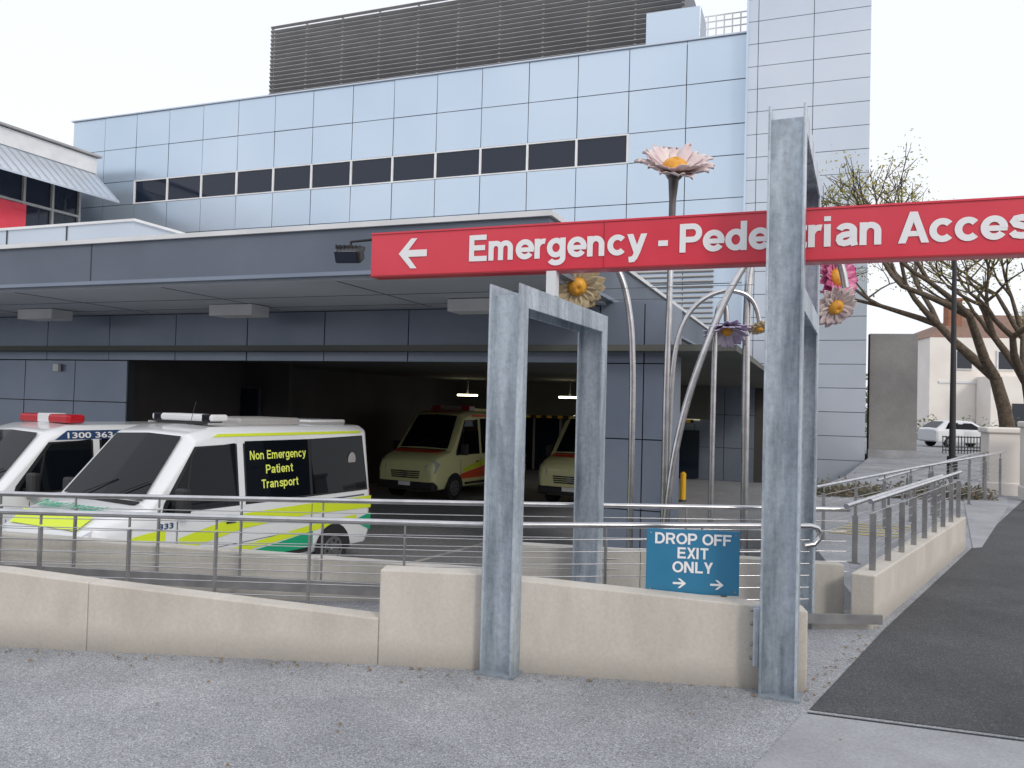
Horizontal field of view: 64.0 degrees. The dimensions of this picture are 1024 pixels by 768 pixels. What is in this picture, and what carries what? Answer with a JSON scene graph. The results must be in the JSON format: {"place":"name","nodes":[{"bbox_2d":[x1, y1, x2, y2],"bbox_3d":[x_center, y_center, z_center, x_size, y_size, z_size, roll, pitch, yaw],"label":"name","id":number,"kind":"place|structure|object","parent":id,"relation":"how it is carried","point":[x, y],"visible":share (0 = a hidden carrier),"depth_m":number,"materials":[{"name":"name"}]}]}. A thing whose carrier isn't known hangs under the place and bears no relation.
{"place":"outdoors","nodes":[
{"label":"outdoors","id":0,"kind":"place"},
{"bbox_2d":[124,360,460,483],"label":"wall","id":1,"kind":"structure","parent":0,"point":[382,411],"depth_m":24.32,"materials":[{"name":"paint"}]},
{"bbox_2d":[242,386,261,415],"bbox_3d":[-6.916,0.520,21.018,1.092,0.950,0.456,2,-2,0],"label":"bay window frame","id":2,"kind":"object","parent":1,"relation":"attached to","point":[260,396],"visible":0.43,"depth_m":20.82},
{"bbox_2d":[240,389,258,415],"bbox_3d":[-6.916,0.518,20.978,0.956,0.800,0.412,2,-2,0],"label":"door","id":3,"kind":"structure","parent":2,"relation":"in","point":[249,402],"depth_m":20.86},
{"bbox_2d":[0,306,599,362],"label":"header panels","id":4,"kind":"object","parent":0,"point":[420,327],"visible":0.75,"depth_m":15.90,"materials":[{"name":"metal"}]},
{"bbox_2d":[0,344,763,387],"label":"bay ceiling","id":5,"kind":"structure","parent":0,"point":[729,368],"depth_m":17.77,"materials":[{"name":"concrete"}]},
{"bbox_2d":[467,379,570,395],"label":"bay lamp stems","id":6,"kind":"object","parent":5,"relation":"hanging from","point":[569,386],"visible":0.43,"depth_m":28.24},
{"bbox_2d":[457,394,575,397],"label":"bay lamps","id":7,"kind":"object","parent":6,"relation":"hanging from","point":[477,395],"visible":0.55,"depth_m":29.46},
{"bbox_2d":[0,422,1023,767],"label":"footpath","id":8,"kind":"structure","parent":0,"point":[74,708],"depth_m":4.40,"materials":[{"name":"concrete"}]},
{"bbox_2d":[0,566,100,650],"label":"low wall","id":9,"kind":"structure","parent":8,"relation":"on","point":[40,609],"depth_m":5.30,"materials":[{"name":"concrete"}]},
{"bbox_2d":[87,578,378,664],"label":"low wall","id":10,"kind":"structure","parent":8,"relation":"on","point":[129,617],"depth_m":5.22,"materials":[{"name":"concrete"}]},
{"bbox_2d":[1,531,481,600],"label":"low wall","id":11,"kind":"structure","parent":8,"relation":"on","point":[138,547],"depth_m":6.71,"materials":[{"name":"concrete"}]},
{"bbox_2d":[0,508,822,603],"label":"front railing","id":12,"kind":"object","parent":8,"relation":"on","point":[817,540],"visible":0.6,"depth_m":5.69,"materials":[{"name":"silver metal"}]},
{"bbox_2d":[0,491,850,579],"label":"railing","id":13,"kind":"object","parent":8,"relation":"on","point":[159,498],"visible":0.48,"depth_m":6.63,"materials":[{"name":"silver metal"}]},
{"bbox_2d":[378,565,481,669],"bbox_3d":[-0.483,1.502,5.205,0.700,0.645,0.160,1,-2,4],"label":"pier section","id":14,"kind":"object","parent":8,"relation":"on","point":[430,617],"visible":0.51,"depth_m":5.13,"materials":[{"name":"concrete"}]},
{"bbox_2d":[0,563,882,624],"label":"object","id":15,"kind":"object","parent":8,"relation":"on","point":[863,619],"visible":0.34,"depth_m":6.38,"materials":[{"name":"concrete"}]},
{"bbox_2d":[5,627,879,765],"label":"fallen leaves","id":16,"kind":"object","parent":8,"relation":"on","point":[479,677],"visible":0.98,"depth_m":5.06,"materials":[{"name":"brown plant"}]},
{"bbox_2d":[475,283,607,679],"bbox_3d":[0.289,0.611,5.860,0.250,2.400,1.881,1,-2,23],"label":"steel portal frame","id":17,"kind":"object","parent":8,"relation":"on","point":[511,313],"visible":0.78,"depth_m":5.09,"materials":[{"name":"metal"}]},
{"bbox_2d":[370,196,1023,296],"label":"emergency sign","id":18,"kind":"object","parent":17,"relation":"attached to","point":[969,229],"visible":0.94,"depth_m":5.25,"materials":[{"name":"red"}]},
{"bbox_2d":[334,238,371,262],"bbox_3d":[-1.180,-1.012,6.210,0.319,0.198,0.166,1,-2,9],"label":"floodlight","id":19,"kind":"object","parent":18,"relation":"attached to","point":[350,253],"visible":0.91,"depth_m":6.18,"materials":[{"name":"black metal"}]},
{"bbox_2d":[522,542,639,587],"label":"low wall","id":20,"kind":"structure","parent":8,"relation":"on","point":[624,557],"depth_m":6.83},
{"bbox_2d":[519,575,807,691],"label":"low wall","id":21,"kind":"structure","parent":8,"relation":"on","point":[580,629],"depth_m":4.99,"materials":[{"name":"concrete"}]},
{"bbox_2d":[639,549,843,613],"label":"low wall","id":22,"kind":"structure","parent":8,"relation":"on","point":[829,587],"depth_m":6.70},
{"bbox_2d":[749,102,820,703],"bbox_3d":[1.913,0.117,5.612,0.292,3.460,1.881,1,-2,23],"label":"steel portal frame","id":23,"kind":"object","parent":8,"relation":"on","point":[790,401],"visible":0.98,"depth_m":4.82,"materials":[{"name":"metal"}]},
{"bbox_2d":[807,623,873,628],"bbox_3d":[2.319,1.873,6.355,0.941,0.110,0.120,2,-2,-2],"label":"kerb section","id":24,"kind":"object","parent":8,"relation":"on","point":[846,626],"visible":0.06,"depth_m":6.30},
{"bbox_2d":[865,373,867,422],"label":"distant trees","id":25,"kind":"object","parent":8,"relation":"on","point":[866,401],"depth_m":168.39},
{"bbox_2d":[830,523,910,536],"bbox_3d":[5.167,2.088,11.753,0.892,0.004,1.514,1,-2,33],"label":"yellow hatching","id":26,"kind":"object","parent":8,"relation":"on","point":[867,529],"visible":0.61,"depth_m":11.68,"materials":[{"name":"paint"}]},
{"bbox_2d":[753,713,1023,767],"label":"concrete path","id":27,"kind":"structure","parent":8,"relation":"on","point":[808,741],"depth_m":4.05,"materials":[{"name":"concrete"}]},
{"bbox_2d":[866,334,917,458],"bbox_3d":[14.937,0.709,32.203,1.752,5.350,0.412,1,-2,13],"label":"panel","id":28,"kind":"object","parent":8,"relation":"on","point":[892,392],"visible":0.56,"depth_m":32.02,"materials":[{"name":"grey concrete"}]},
{"bbox_2d":[867,449,918,458],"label":"plinth","id":29,"kind":"structure","parent":8,"relation":"on","point":[894,454],"depth_m":31.86,"materials":[{"name":"concrete"}]},
{"bbox_2d":[816,473,998,500],"bbox_3d":[7.553,2.159,16.859,4.494,0.602,1.329,2,-2,0],"label":"shrub bed","id":30,"kind":"object","parent":8,"relation":"on","point":[863,491],"visible":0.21,"depth_m":16.57,"materials":[{"name":"green plant"}]},
{"bbox_2d":[851,516,965,627],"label":"parapet","id":31,"kind":"structure","parent":8,"relation":"on","point":[885,589],"depth_m":7.33,"materials":[{"name":"concrete"}]},
{"bbox_2d":[844,474,943,564],"bbox_3d":[4.092,1.324,8.546,0.090,0.527,4.650,0,-2,36],"label":"side railing","id":32,"kind":"object","parent":31,"relation":"on","point":[854,504],"visible":0.83,"depth_m":6.92,"materials":[{"name":"silver metal"}]},
{"bbox_2d":[868,470,961,570],"bbox_3d":[4.247,1.305,8.422,0.090,0.607,4.720,0,-2,36],"label":"side railing","id":33,"kind":"object","parent":31,"relation":"on","point":[888,533],"visible":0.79,"depth_m":7.94,"materials":[{"name":"silver metal"}]},
{"bbox_2d":[816,451,1006,539],"bbox_3d":[6.765,1.711,13.185,7.741,1.117,0.160,3,-2,-43],"label":"ramp railing","id":34,"kind":"object","parent":8,"relation":"on","point":[823,486],"visible":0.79,"depth_m":12.50,"materials":[{"name":"silver metal"}]},
{"bbox_2d":[807,712,1023,740],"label":"path joint","id":35,"kind":"object","parent":8,"relation":"on","point":[917,726],"visible":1,"depth_m":4.34,"materials":[{"name":"grey"}]},
{"bbox_2d":[819,128,1015,427],"bbox_3d":[11.493,-2.209,25.601,8.433,9.740,9.596,2,-2,0],"label":"street tree","id":36,"kind":"object","parent":8,"relation":"on","point":[982,363],"visible":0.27,"depth_m":24.01,"materials":[{"name":"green plant"}]},
{"bbox_2d":[877,451,988,507],"bbox_3d":[8.854,1.971,16.449,6.241,1.257,0.221,3,-2,-41],"label":"ramp railing","id":37,"kind":"object","parent":8,"relation":"on","point":[929,476],"visible":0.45,"depth_m":15.72,"materials":[{"name":"silver metal"}]},
{"bbox_2d":[865,414,1018,438],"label":"hedge","id":38,"kind":"object","parent":8,"relation":"on","point":[983,425],"visible":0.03,"depth_m":57.98,"materials":[{"name":"green plant"}]},
{"bbox_2d":[917,420,980,446],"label":"parked car","id":39,"kind":"object","parent":8,"relation":"on","point":[931,433],"visible":0.61,"depth_m":44.44,"materials":[{"name":"white"}]},
{"bbox_2d":[947,260,957,478],"bbox_3d":[12.507,-0.664,22.034,1.530,6.435,0.260,2,-2,0],"label":"street lamp","id":40,"kind":"object","parent":8,"relation":"on","point":[952,433],"visible":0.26,"depth_m":21.97,"materials":[{"name":"black metal"}]},
{"bbox_2d":[942,436,980,453],"bbox_3d":[26.127,2.924,37.741,13.514,0.800,0.065,2,-2,-7],"label":"iron fence","id":41,"kind":"object","parent":8,"relation":"on","point":[967,437],"visible":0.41,"depth_m":37.07,"materials":[{"name":"black metal"}]},
{"bbox_2d":[905,258,1023,399],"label":"street tree","id":42,"kind":"object","parent":8,"relation":"on","point":[1014,360],"visible":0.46,"depth_m":30.80,"materials":[{"name":"brown plant"}]},
{"bbox_2d":[917,337,1019,428],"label":"walls","id":43,"kind":"structure","parent":8,"relation":"on","point":[933,394],"depth_m":73.96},
{"bbox_2d":[938,380,975,383],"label":"string course","id":44,"kind":"object","parent":43,"relation":"attached to","point":[967,382],"visible":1,"depth_m":73.69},
{"bbox_2d":[956,350,972,369],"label":"window frame","id":45,"kind":"object","parent":43,"relation":"attached to","point":[962,368],"visible":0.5,"depth_m":73.66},
{"bbox_2d":[957,351,971,368],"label":"window","id":46,"kind":"structure","parent":45,"relation":"in","point":[963,361],"depth_m":73.62,"materials":[{"name":"grey glass"}]},
{"bbox_2d":[914,315,1023,339],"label":"roof","id":47,"kind":"structure","parent":43,"relation":"on","point":[963,330],"depth_m":76.65,"materials":[{"name":"tile"}]},
{"bbox_2d":[943,301,961,325],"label":"chimney","id":48,"kind":"object","parent":47,"relation":"on","point":[946,316],"visible":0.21,"depth_m":77.56,"materials":[{"name":"brick"}]},
{"bbox_2d":[996,350,1013,370],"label":"window frame","id":49,"kind":"object","parent":43,"relation":"attached to","point":[997,359],"visible":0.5,"depth_m":73.32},
{"bbox_2d":[999,352,1012,368],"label":"window","id":50,"kind":"structure","parent":49,"relation":"in","point":[1004,363],"depth_m":73.21,"materials":[{"name":"grey glass"}]},
{"bbox_2d":[963,496,1008,547],"bbox_3d":[7.993,2.213,13.771,0.784,0.001,8.201,1,-2,29],"label":"concrete strip","id":51,"kind":"object","parent":8,"relation":"on","point":[984,517],"visible":0.86,"depth_m":13.69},
{"bbox_2d":[978,479,1019,495],"bbox_3d":[10.694,2.279,17.854,0.778,0.300,0.778,1,-2,17],"label":"base","id":52,"kind":"object","parent":8,"relation":"on","point":[1009,489],"visible":0.46,"depth_m":17.50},
{"bbox_2d":[980,432,1019,483],"bbox_3d":[10.707,1.774,17.867,0.720,1.450,0.720,1,-2,17],"label":"shaft","id":53,"kind":"object","parent":52,"relation":"on","point":[1009,443],"visible":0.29,"depth_m":17.56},
{"bbox_2d":[978,427,1019,433],"bbox_3d":[10.727,1.010,17.887,0.821,0.120,0.821,1,-2,17],"label":"cap","id":54,"kind":"object","parent":53,"relation":"on","point":[999,430],"visible":0.98,"depth_m":17.56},
{"bbox_2d":[976,376,1023,426],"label":"porch","id":55,"kind":"object","parent":8,"relation":"on","point":[986,406],"visible":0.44,"depth_m":70.79,"materials":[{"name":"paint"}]},
{"bbox_2d":[1012,403,1023,427],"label":"porch opening","id":56,"kind":"object","parent":55,"relation":"attached to","point":[1017,410],"visible":0.56,"depth_m":70.30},
{"bbox_2d":[1011,302,1023,331],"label":"street tree","id":57,"kind":"object","parent":8,"relation":"on","point":[1022,320],"visible":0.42,"depth_m":41.32,"materials":[{"name":"green plant"}]},
{"bbox_2d":[0,0,1023,409],"label":"sky","id":58,"kind":"structure","parent":0,"point":[951,72],"materials":[{"name":"white"}]},
{"bbox_2d":[526,414,573,468],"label":"bay door frames","id":59,"kind":"structure","parent":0,"point":[560,429],"depth_m":35.06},
{"bbox_2d":[525,418,558,468],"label":"bay doors","id":60,"kind":"structure","parent":59,"relation":"in","point":[546,431],"depth_m":35.03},
{"bbox_2d":[345,470,821,566],"bbox_3d":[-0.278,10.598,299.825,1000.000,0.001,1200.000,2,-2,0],"label":"ground","id":61,"kind":"structure","parent":0,"point":[727,492],"depth_m":20.28,"materials":[{"name":"concrete"}]},
{"bbox_2d":[0,360,135,420],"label":"wall","id":62,"kind":"structure","parent":61,"relation":"on","point":[130,391],"depth_m":17.44,"materials":[{"name":"grey"}]},
{"bbox_2d":[0,360,128,424],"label":"wall panels","id":63,"kind":"object","parent":62,"relation":"attached to","point":[77,381],"visible":0.37,"depth_m":17.88,"materials":[{"name":"metal"}]},
{"bbox_2d":[53,364,60,370],"bbox_3d":[-9.944,-0.362,17.900,0.160,0.160,0.080,1,-2,21],"label":"wall sensor","id":64,"kind":"object","parent":63,"relation":"attached to","point":[56,367],"depth_m":17.86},
{"bbox_2d":[0,413,163,524],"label":"patient transport van","id":65,"kind":"object","parent":61,"relation":"on","point":[44,452],"visible":0.33,"depth_m":12.57,"materials":[{"name":"white"}]},
{"bbox_2d":[2,401,370,556],"bbox_3d":[-4.529,1.608,12.247,2.500,2.691,5.318,1,-2,28],"label":"patient transport van","id":66,"kind":"object","parent":61,"relation":"on","point":[193,453],"visible":0.56,"depth_m":11.52,"materials":[{"name":"white"}]},
{"bbox_2d":[81,44,745,323],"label":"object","id":67,"kind":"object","parent":61,"relation":"on","point":[685,128],"visible":0.07,"depth_m":36.99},
{"bbox_2d":[0,121,118,227],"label":"hospital wing","id":68,"kind":"structure","parent":67,"relation":"attached to","point":[44,180],"depth_m":41.94,"materials":[{"name":"metal"}]},
{"bbox_2d":[0,216,706,343],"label":"canopy fascia","id":69,"kind":"structure","parent":67,"relation":"attached to","point":[288,252],"depth_m":12.47,"materials":[{"name":"metal"}]},
{"bbox_2d":[0,222,175,244],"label":"roof block core","id":70,"kind":"object","parent":69,"relation":"on","point":[100,231],"visible":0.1,"depth_m":16.70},
{"bbox_2d":[6,226,67,244],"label":"roof block joints","id":71,"kind":"object","parent":70,"relation":"attached to","point":[7,235],"visible":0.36,"depth_m":17.37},
{"bbox_2d":[0,218,184,233],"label":"roof block cap","id":72,"kind":"object","parent":70,"relation":"on","point":[96,222],"visible":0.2,"depth_m":16.70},
{"bbox_2d":[90,245,91,280],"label":"fascia joints","id":73,"kind":"object","parent":69,"relation":"attached to","point":[90,262],"visible":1,"depth_m":13.13,"materials":[{"name":"grey"}]},
{"bbox_2d":[18,298,488,320],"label":"soffit lights","id":74,"kind":"object","parent":69,"relation":"attached to","point":[470,306],"visible":0.87,"depth_m":14.86},
{"bbox_2d":[0,274,685,343],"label":"canopy soffit","id":75,"kind":"structure","parent":69,"relation":"attached to","point":[298,292],"depth_m":13.56,"materials":[{"name":"metal"}]},
{"bbox_2d":[0,281,753,313],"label":"soffit joints","id":76,"kind":"object","parent":75,"relation":"attached to","point":[327,296],"visible":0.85,"depth_m":13.95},
{"bbox_2d":[0,270,695,343],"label":"fascia lip","id":77,"kind":"object","parent":69,"relation":"attached to","point":[569,277],"depth_m":12.42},
{"bbox_2d":[0,210,708,329],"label":"canopy cap","id":78,"kind":"object","parent":69,"relation":"on","point":[555,216],"visible":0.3,"depth_m":11.84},
{"bbox_2d":[135,136,626,202],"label":"window glass","id":79,"kind":"object","parent":67,"relation":"attached to","point":[606,150],"visible":1,"depth_m":40.10,"materials":[{"name":"glass"}]},
{"bbox_2d":[133,134,628,203],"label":"window mullions","id":80,"kind":"object","parent":67,"relation":"attached to","point":[392,165],"depth_m":40.15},
{"bbox_2d":[71,31,746,122],"bbox_3d":[-7.854,-15.019,41.143,38.100,0.060,0.300,1,-2,21],"label":"parapet cap","id":81,"kind":"object","parent":67,"relation":"on","point":[504,64],"visible":0.64,"depth_m":39.37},
{"bbox_2d":[73,34,746,346],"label":"facade panels","id":82,"kind":"object","parent":67,"relation":"attached to","point":[722,60],"visible":0.34,"depth_m":38.78,"materials":[{"name":"metal"}]},
{"bbox_2d":[269,0,684,94],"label":"louvre slats","id":83,"kind":"object","parent":67,"relation":"on","point":[453,34],"visible":0.5,"depth_m":43.60,"materials":[{"name":"metal"}]},
{"bbox_2d":[269,0,685,92],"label":"louvre posts","id":84,"kind":"object","parent":67,"relation":"on","point":[457,40],"visible":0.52,"depth_m":44.16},
{"bbox_2d":[273,0,695,92],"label":"louvre back","id":85,"kind":"object","parent":67,"relation":"on","point":[690,3],"visible":0.15,"depth_m":43.50,"materials":[{"name":"grey"}]},
{"bbox_2d":[646,6,705,43],"bbox_3d":[7.406,-15.399,36.954,2.400,2.200,1.800,1,-2,21],"label":"plant unit","id":86,"kind":"object","parent":67,"relation":"on","point":[675,24],"visible":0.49,"depth_m":36.12,"materials":[{"name":"metal"}]},
{"bbox_2d":[704,10,746,35],"bbox_3d":[9.201,-15.212,35.064,1.900,1.320,0.050,1,-2,21],"label":"roof guardrail","id":87,"kind":"object","parent":67,"relation":"on","point":[724,20],"visible":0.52,"depth_m":35.09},
{"bbox_2d":[412,543,482,561],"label":"lot markings","id":88,"kind":"object","parent":61,"relation":"on","point":[423,559],"visible":0.05,"depth_m":15.01,"materials":[{"name":"paint"}]},
{"bbox_2d":[378,405,525,499],"bbox_3d":[-1.709,2.026,25.429,2.600,2.693,5.531,1,-2,28],"label":"ambulance","id":89,"kind":"object","parent":61,"relation":"on","point":[439,447],"visible":0.78,"depth_m":23.75,"materials":[{"name":"beige"}]},
{"bbox_2d":[457,419,478,453],"bbox_3d":[-1.313,1.542,24.110,0.106,1.000,1.248,1,-2,28],"label":"window front","id":90,"kind":"structure","parent":89,"relation":"in","point":[470,427],"depth_m":24.30,"materials":[{"name":"black glass"}]},
{"bbox_2d":[480,419,485,451],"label":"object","id":91,"kind":"structure","parent":89,"relation":"in","point":[482,421],"depth_m":24.95,"materials":[{"name":"black glass"}]},
{"bbox_2d":[538,415,575,501],"bbox_3d":[2.850,2.127,24.729,2.600,2.693,5.531,1,-2,28],"label":"ambulance","id":92,"kind":"object","parent":61,"relation":"on","point":[556,475],"visible":0.23,"depth_m":22.70,"materials":[{"name":"beige"}]},
{"bbox_2d":[605,304,663,542],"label":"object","id":93,"kind":"object","parent":61,"relation":"on","point":[642,439],"depth_m":13.40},
{"bbox_2d":[601,301,665,547],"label":"pier panels","id":94,"kind":"object","parent":93,"relation":"attached to","point":[653,319],"visible":0.55,"depth_m":13.39,"materials":[{"name":"metal"}]},
{"bbox_2d":[526,388,763,482],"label":"bay back wall","id":95,"kind":"structure","parent":61,"relation":"on","point":[758,436],"depth_m":31.98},
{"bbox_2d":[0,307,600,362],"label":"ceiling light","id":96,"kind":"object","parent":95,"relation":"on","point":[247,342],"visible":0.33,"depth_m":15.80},
{"bbox_2d":[526,415,692,422],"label":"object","id":97,"kind":"object","parent":95,"relation":"attached to","point":[556,417],"visible":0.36,"depth_m":32.22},
{"bbox_2d":[526,415,689,422],"bbox_3d":[-1.263,1.250,33.316,15.734,0.100,6.011,2,-2,0],"label":"hazard strip","id":98,"kind":"object","parent":97,"relation":"attached to","point":[561,417],"visible":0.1,"depth_m":32.25,"materials":[{"name":"yellow plastic"}]},
{"bbox_2d":[670,303,681,522],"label":"pier side","id":99,"kind":"structure","parent":61,"relation":"on","point":[676,316],"depth_m":13.96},
{"bbox_2d":[679,472,685,501],"bbox_3d":[5.121,3.081,24.531,0.220,0.895,0.220,2,-2,0],"label":"yellow bollard","id":100,"kind":"object","parent":61,"relation":"on","point":[682,487],"visible":1,"depth_m":24.46,"materials":[{"name":"metal"}]},
{"bbox_2d":[679,430,699,478],"bbox_3d":[6.529,2.782,32.828,1.900,1.900,0.070,1,-2,21],"label":"lit door","id":101,"kind":"structure","parent":61,"relation":"on","point":[689,456],"depth_m":32.58,"materials":[{"name":"black glass"}]},
{"bbox_2d":[559,143,858,555],"bbox_3d":[2.701,-0.174,11.431,4.493,6.591,0.952,2,-2,0],"label":"flower sculpture","id":102,"kind":"object","parent":61,"relation":"on","point":[838,302],"visible":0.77,"depth_m":11.50,"materials":[{"name":"silver metal"}]},
{"bbox_2d":[684,388,754,481],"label":"wall","id":103,"kind":"structure","parent":61,"relation":"on","point":[728,435],"depth_m":32.28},
{"bbox_2d":[746,0,871,483],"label":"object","id":104,"kind":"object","parent":61,"relation":"on","point":[753,294],"depth_m":32.98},
{"bbox_2d":[741,0,748,347],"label":"tower strip","id":105,"kind":"object","parent":104,"relation":"attached to","point":[745,142],"visible":0.44,"depth_m":33.72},
{"bbox_2d":[744,0,870,482],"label":"tower panels","id":106,"kind":"object","parent":104,"relation":"attached to","point":[838,374],"visible":0.44,"depth_m":32.63,"materials":[{"name":"metal"}]},
{"bbox_2d":[461,382,709,418],"bbox_3d":[-1.515,0.539,33.568,17.826,1.250,6.952,2,-2,0],"label":"bay bulkhead","id":107,"kind":"object","parent":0,"point":[543,398],"visible":0.14,"depth_m":32.27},
{"bbox_2d":[636,269,712,323],"bbox_3d":[6.008,-4.041,35.324,4.913,3.850,1.994,2,-2,0],"label":"facade louvre","id":108,"kind":"object","parent":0,"point":[686,291],"visible":0.22,"depth_m":34.71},
{"bbox_2d":[645,528,739,596],"bbox_3d":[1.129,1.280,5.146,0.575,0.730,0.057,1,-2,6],"label":"drop off sign","id":109,"kind":"object","parent":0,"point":[703,562],"visible":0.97,"depth_m":5.13,"materials":[{"name":"blue"}]},
{"bbox_2d":[810,500,1023,736],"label":"asphalt path","id":110,"kind":"structure","parent":0,"point":[946,649],"depth_m":5.63,"materials":[{"name":"asphalt"}]},
{"bbox_2d":[1018,485,1023,499],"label":"base","id":111,"kind":"object","parent":110,"relation":"on","point":[1021,492],"visible":0.7,"depth_m":16.75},
{"bbox_2d":[1020,427,1023,486],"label":"shaft","id":112,"kind":"object","parent":111,"relation":"on","point":[1021,456],"visible":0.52,"depth_m":16.80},
{"bbox_2d":[1017,421,1023,426],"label":"cap","id":113,"kind":"object","parent":112,"relation":"on","point":[1020,423],"visible":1,"depth_m":16.80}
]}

